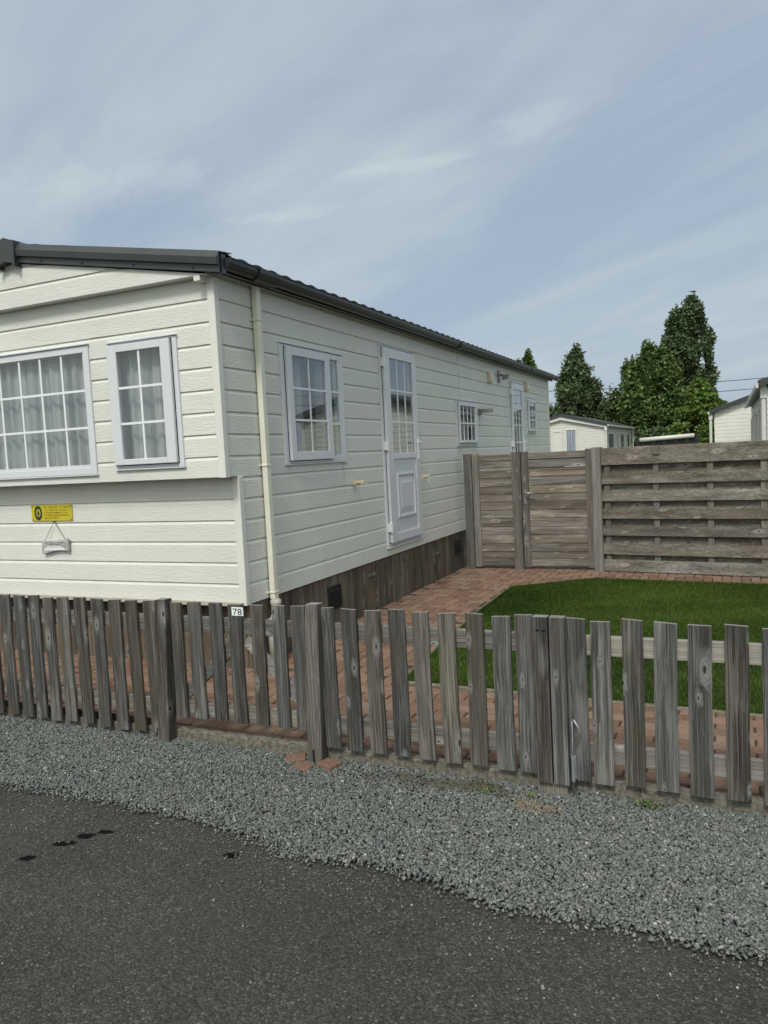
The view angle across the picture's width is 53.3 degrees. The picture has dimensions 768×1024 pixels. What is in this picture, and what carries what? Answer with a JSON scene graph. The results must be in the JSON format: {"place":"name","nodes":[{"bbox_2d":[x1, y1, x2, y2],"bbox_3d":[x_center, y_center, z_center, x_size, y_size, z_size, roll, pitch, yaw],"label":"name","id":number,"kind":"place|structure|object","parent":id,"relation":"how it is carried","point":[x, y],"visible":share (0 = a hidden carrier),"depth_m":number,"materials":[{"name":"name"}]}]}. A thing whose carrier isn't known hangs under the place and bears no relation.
{"place":"outdoors","nodes":[
{"label":"outdoors","id":0,"kind":"place"},
{"bbox_2d":[0,782,767,1023],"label":"road","id":1,"kind":"structure","parent":0,"point":[129,964],"depth_m":2.58,"materials":[{"name":"grey asphalt"}]},
{"bbox_2d":[0,715,767,1023],"bbox_3d":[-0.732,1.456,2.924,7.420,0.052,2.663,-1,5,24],"label":"gravel","id":2,"kind":"structure","parent":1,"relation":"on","point":[666,853],"depth_m":3.30,"materials":[{"name":"grey gravel"}]},
{"bbox_2d":[285,752,305,762],"bbox_3d":[-0.481,1.353,4.178,0.110,0.042,0.090,-4,6,-4],"label":"loose brick","id":3,"kind":"object","parent":2,"relation":"on","point":[293,757],"visible":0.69,"depth_m":4.16,"materials":[{"name":"orange brick"}]},
{"bbox_2d":[289,761,314,773],"bbox_3d":[-0.434,1.368,4.075,0.110,0.042,0.090,-2,6,30],"label":"loose brick","id":4,"kind":"object","parent":2,"relation":"on","point":[303,766],"visible":0.61,"depth_m":4.06,"materials":[{"name":"orange brick"}]},
{"bbox_2d":[316,757,341,771],"bbox_3d":[-0.291,1.348,4.064,0.110,0.042,0.090,0,6,44],"label":"loose brick","id":5,"kind":"object","parent":2,"relation":"on","point":[329,764],"visible":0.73,"depth_m":4.04,"materials":[{"name":"orange brick"}]},
{"bbox_2d":[532,615,570,796],"bbox_3d":[0.792,0.949,3.593,0.154,0.946,0.110,-1,5,24],"label":"gate post","id":6,"kind":"object","parent":2,"relation":"on","point":[551,701],"visible":0.88,"depth_m":3.54,"materials":[{"name":"grey wood"}]},
{"bbox_2d":[479,785,660,809],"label":"weeds","id":7,"kind":"object","parent":2,"relation":"on","point":[534,795],"visible":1,"depth_m":3.58,"materials":[{"name":"green plant"}]},
{"bbox_2d":[566,617,767,805],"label":"picket fence","id":8,"kind":"object","parent":2,"relation":"on","point":[736,652],"visible":0.98,"depth_m":3.39,"materials":[{"name":"grey wood"}]},
{"bbox_2d":[0,565,767,797],"bbox_3d":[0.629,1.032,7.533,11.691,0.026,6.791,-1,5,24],"label":"paving","id":9,"kind":"structure","parent":0,"point":[463,592],"depth_m":5.66,"materials":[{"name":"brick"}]},
{"bbox_2d":[0,238,558,668],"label":"static caravan","id":10,"kind":"object","parent":9,"relation":"on","point":[234,496],"visible":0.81,"depth_m":6.40,"materials":[{"name":"beige plastic"}]},
{"bbox_2d":[0,355,90,469],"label":"curtain","id":11,"kind":"object","parent":10,"relation":"hanging from","point":[73,373],"visible":0.69,"depth_m":6.46,"materials":[{"name":"white fabric"}]},
{"bbox_2d":[0,343,98,479],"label":"window","id":12,"kind":"structure","parent":10,"relation":"in","point":[78,349],"depth_m":6.29,"materials":[{"name":"white plastic"}]},
{"bbox_2d":[31,504,72,520],"bbox_3d":[-2.876,0.007,6.626,0.477,0.140,0.010,-1,5,24],"label":"information plate","id":13,"kind":"object","parent":10,"relation":"attached to","point":[62,512],"visible":1,"depth_m":6.62,"materials":[{"name":"yellow plastic"}]},
{"bbox_2d":[42,521,69,553],"bbox_3d":[-2.839,0.221,6.619,0.310,0.289,0.037,-1,5,24],"label":"hanging sign","id":14,"kind":"object","parent":10,"relation":"hanging from","point":[57,545],"visible":1,"depth_m":6.60,"materials":[{"name":"white wood"}]},
{"bbox_2d":[119,347,166,458],"bbox_3d":[-1.812,-0.836,5.982,0.690,1.020,0.070,-1,5,24],"label":"curtain","id":15,"kind":"object","parent":10,"relation":"hanging from","point":[153,401],"visible":0.44,"depth_m":6.01,"materials":[{"name":"white fabric"}]},
{"bbox_2d":[105,333,186,470],"bbox_3d":[-1.832,-0.832,5.913,0.686,1.001,0.101,-1,5,24],"label":"window","id":16,"kind":"structure","parent":10,"relation":"in","point":[167,344],"depth_m":5.84,"materials":[{"name":"white plastic"}]},
{"bbox_2d":[292,356,305,451],"bbox_3d":[-0.855,-0.926,6.681,0.070,1.040,0.500,-1,5,24],"label":"curtain","id":17,"kind":"object","parent":10,"relation":"hanging from","point":[300,434],"visible":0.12,"depth_m":6.87,"materials":[{"name":"white fabric"}]},
{"bbox_2d":[299,357,309,450],"bbox_3d":[-0.750,-0.953,6.984,0.052,1.040,0.199,-1,4,21],"label":"curtain","id":18,"kind":"object","parent":10,"relation":"hanging from","point":[304,399],"visible":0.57,"depth_m":7.01,"materials":[{"name":"white fabric"}]},
{"bbox_2d":[277,341,347,465],"bbox_3d":[-0.630,-0.951,6.902,0.101,1.029,1.146,-1,5,24],"label":"window","id":19,"kind":"structure","parent":10,"relation":"in","point":[286,350],"depth_m":6.90,"materials":[{"name":"white plastic"}]},
{"bbox_2d":[313,360,322,450],"bbox_3d":[-0.609,-0.979,7.237,0.052,1.040,0.139,-1,4,21],"label":"curtain","id":20,"kind":"object","parent":10,"relation":"hanging from","point":[318,411],"visible":0.58,"depth_m":7.20,"materials":[{"name":"white fabric"}]},
{"bbox_2d":[377,344,422,546],"bbox_3d":[0.215,-0.751,8.674,0.163,2.173,1.015,-1,5,24],"label":"door","id":21,"kind":"structure","parent":10,"relation":"in","point":[402,476],"depth_m":8.56,"materials":[{"name":"white plastic"}]},
{"bbox_2d":[460,406,468,439],"bbox_3d":[1.072,-1.265,10.906,0.025,0.586,0.790,-1,5,24],"label":"window blind","id":22,"kind":"object","parent":10,"relation":"attached to","point":[465,419],"depth_m":11.10,"materials":[{"name":"white fabric"}]},
{"bbox_2d":[454,399,478,445],"bbox_3d":[1.168,-1.261,10.891,0.101,0.644,0.916,-1,5,24],"label":"window","id":23,"kind":"structure","parent":10,"relation":"in","point":[458,402],"depth_m":10.83,"materials":[{"name":"white plastic"}]},
{"bbox_2d":[508,381,527,451],"bbox_3d":[2.376,-1.197,13.474,0.163,2.145,0.920,-1,5,24],"label":"door","id":24,"kind":"structure","parent":10,"relation":"in","point":[516,399],"depth_m":13.35,"materials":[{"name":"white plastic"}]},
{"bbox_2d":[525,397,536,433],"bbox_3d":[2.754,-1.813,14.422,0.101,0.669,0.686,-1,5,24],"label":"window","id":25,"kind":"structure","parent":10,"relation":"in","point":[531,422],"depth_m":14.35,"materials":[{"name":"white plastic"}]},
{"bbox_2d":[463,451,525,569],"bbox_3d":[1.488,0.012,10.343,0.784,1.622,0.115,-1,5,24],"label":"privacy fence","id":26,"kind":"object","parent":9,"relation":"on","point":[494,519],"visible":0.98,"depth_m":10.33,"materials":[{"name":"grey wood"}]},
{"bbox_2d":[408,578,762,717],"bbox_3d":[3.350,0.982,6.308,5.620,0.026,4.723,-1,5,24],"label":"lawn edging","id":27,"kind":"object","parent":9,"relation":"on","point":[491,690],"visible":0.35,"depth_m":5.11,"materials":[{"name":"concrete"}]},
{"bbox_2d":[591,440,767,576],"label":"board fence","id":28,"kind":"object","parent":9,"relation":"on","point":[698,508],"visible":0.96,"depth_m":9.15,"materials":[{"name":"grey wood"}]},
{"bbox_2d":[521,448,594,567],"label":"privacy gate","id":29,"kind":"structure","parent":28,"relation":"attached to","point":[557,504],"depth_m":9.97,"materials":[{"name":"grey wood"}]},
{"bbox_2d":[0,0,767,412],"label":"sky","id":30,"kind":"structure","parent":0,"point":[506,178],"materials":[{"name":"blue"}]},
{"bbox_2d":[408,577,767,713],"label":"lawn","id":31,"kind":"structure","parent":0,"point":[622,605],"depth_m":7.37,"materials":[{"name":"green plant"}]},
{"bbox_2d":[549,377,764,391],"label":"power line","id":32,"kind":"object","parent":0,"point":[717,381],"visible":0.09,"depth_m":63.00,"materials":[{"name":"black metal"}]},
{"bbox_2d":[636,433,698,445],"bbox_3d":[9.743,-1.696,26.275,2.020,1.910,0.150,-1,5,24],"label":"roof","id":33,"kind":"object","parent":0,"point":[673,439],"visible":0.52,"depth_m":26.20,"materials":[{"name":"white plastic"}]},
{"label":"ground","id":34,"kind":"structure","parent":0,"visible":0},
{"bbox_2d":[0,594,157,731],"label":"picket fence","id":35,"kind":"object","parent":34,"relation":"on","point":[99,619],"visible":0.89,"depth_m":4.82,"materials":[{"name":"grey wood"}]},
{"bbox_2d":[154,598,176,742],"bbox_3d":[-1.295,0.982,4.538,0.127,0.956,0.080,-1,5,24],"label":"fence post","id":36,"kind":"object","parent":34,"relation":"on","point":[166,706],"visible":0.76,"depth_m":4.50,"materials":[{"name":"grey wood"}]},
{"bbox_2d":[169,602,306,730],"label":"picket gate","id":37,"kind":"structure","parent":36,"relation":"attached to","point":[256,626],"depth_m":4.32,"materials":[{"name":"grey wood"}]},
{"bbox_2d":[305,602,327,762],"bbox_3d":[-0.366,0.962,4.116,0.111,0.962,0.082,-1,5,24],"label":"fence post","id":38,"kind":"object","parent":34,"relation":"on","point":[317,747],"visible":0.8,"depth_m":4.08,"materials":[{"name":"grey wood"}]},
{"bbox_2d":[321,607,537,772],"bbox_3d":[0.205,0.875,3.885,1.163,0.773,0.058,-1,5,24],"label":"picket fence","id":39,"kind":"object","parent":38,"relation":"attached to","point":[504,740],"visible":0.96,"depth_m":3.84,"materials":[{"name":"grey wood"}]},
{"bbox_2d":[0,706,767,816],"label":"kerb","id":40,"kind":"structure","parent":34,"relation":"on","point":[619,787],"depth_m":3.91,"materials":[{"name":"concrete"}]},
{"bbox_2d":[521,348,537,367],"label":"poplar tree","id":41,"kind":"object","parent":34,"relation":"on","point":[527,358],"visible":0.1,"depth_m":64.57,"materials":[{"name":"green plant"}]},
{"bbox_2d":[549,343,612,421],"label":"conical tree","id":42,"kind":"object","parent":34,"relation":"on","point":[578,389],"visible":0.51,"depth_m":62.31,"materials":[{"name":"green plant"}]},
{"bbox_2d":[550,414,634,466],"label":"static caravan","id":43,"kind":"object","parent":34,"relation":"on","point":[571,433],"visible":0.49,"depth_m":44.30,"materials":[{"name":"white plastic"}]},
{"bbox_2d":[553,431,562,451],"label":"door","id":44,"kind":"structure","parent":43,"relation":"in","point":[557,435],"depth_m":44.57,"materials":[{"name":"white plastic"}]},
{"bbox_2d":[565,429,576,450],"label":"window","id":45,"kind":"structure","parent":43,"relation":"in","point":[570,434],"depth_m":44.25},
{"bbox_2d":[608,433,614,447],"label":"window","id":46,"kind":"structure","parent":43,"relation":"in","point":[611,443],"depth_m":45.64,"materials":[{"name":"grey glass"}]},
{"bbox_2d":[620,433,624,446],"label":"window","id":47,"kind":"structure","parent":43,"relation":"in","point":[622,439],"depth_m":50.40,"materials":[{"name":"grey glass"}]},
{"bbox_2d":[626,434,629,446],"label":"window","id":48,"kind":"structure","parent":43,"relation":"in","point":[627,435],"depth_m":53.40,"materials":[{"name":"grey glass"}]},
{"bbox_2d":[606,338,684,435],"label":"poplar tree","id":49,"kind":"object","parent":34,"relation":"on","point":[650,392],"visible":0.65,"depth_m":58.23,"materials":[{"name":"green plant"}]},
{"bbox_2d":[631,424,685,445],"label":"hedge","id":50,"kind":"object","parent":34,"relation":"on","point":[658,430],"visible":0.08,"depth_m":56.72,"materials":[{"name":"green plant"}]},
{"bbox_2d":[660,290,720,422],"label":"poplar tree","id":51,"kind":"object","parent":34,"relation":"on","point":[686,328],"visible":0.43,"depth_m":59.78,"materials":[{"name":"green plant"}]},
{"bbox_2d":[667,377,728,442],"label":"birch tree","id":52,"kind":"object","parent":34,"relation":"on","point":[701,396],"visible":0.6,"depth_m":51.53,"materials":[{"name":"green plant"}]},
{"bbox_2d":[708,395,750,442],"bbox_3d":[17.885,-3.693,36.112,4.520,3.630,11.320,-1,5,24],"label":"static caravan","id":53,"kind":"object","parent":34,"relation":"on","point":[732,421],"visible":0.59,"depth_m":31.67,"materials":[{"name":"white plastic"}]},
{"bbox_2d":[744,377,767,440],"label":"static caravan","id":54,"kind":"object","parent":34,"relation":"on","point":[757,402],"visible":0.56,"depth_m":19.97,"materials":[{"name":"white plastic"}]},
{"bbox_2d":[751,418,752,440],"bbox_3d":[13.689,-2.875,28.459,0.050,1.200,1.400,-1,5,24],"label":"window","id":55,"kind":"structure","parent":54,"relation":"in","point":[751,418],"depth_m":27.97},
{"bbox_2d":[753,412,755,440],"bbox_3d":[12.615,-2.445,26.066,0.050,1.900,1.100,-1,5,24],"label":"window","id":56,"kind":"structure","parent":54,"relation":"in","point":[754,434],"depth_m":25.56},
{"bbox_2d":[755,411,758,440],"bbox_3d":[11.397,-2.412,23.370,0.050,1.250,1.800,-1,5,24],"label":"window","id":57,"kind":"structure","parent":54,"relation":"in","point":[757,413],"depth_m":22.57,"materials":[{"name":"grey glass"}]},
{"bbox_2d":[759,405,760,439],"bbox_3d":[10.386,-1.970,21.115,0.050,1.900,0.800,-1,5,24],"label":"window","id":58,"kind":"structure","parent":54,"relation":"in","point":[759,405],"depth_m":20.76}
]}

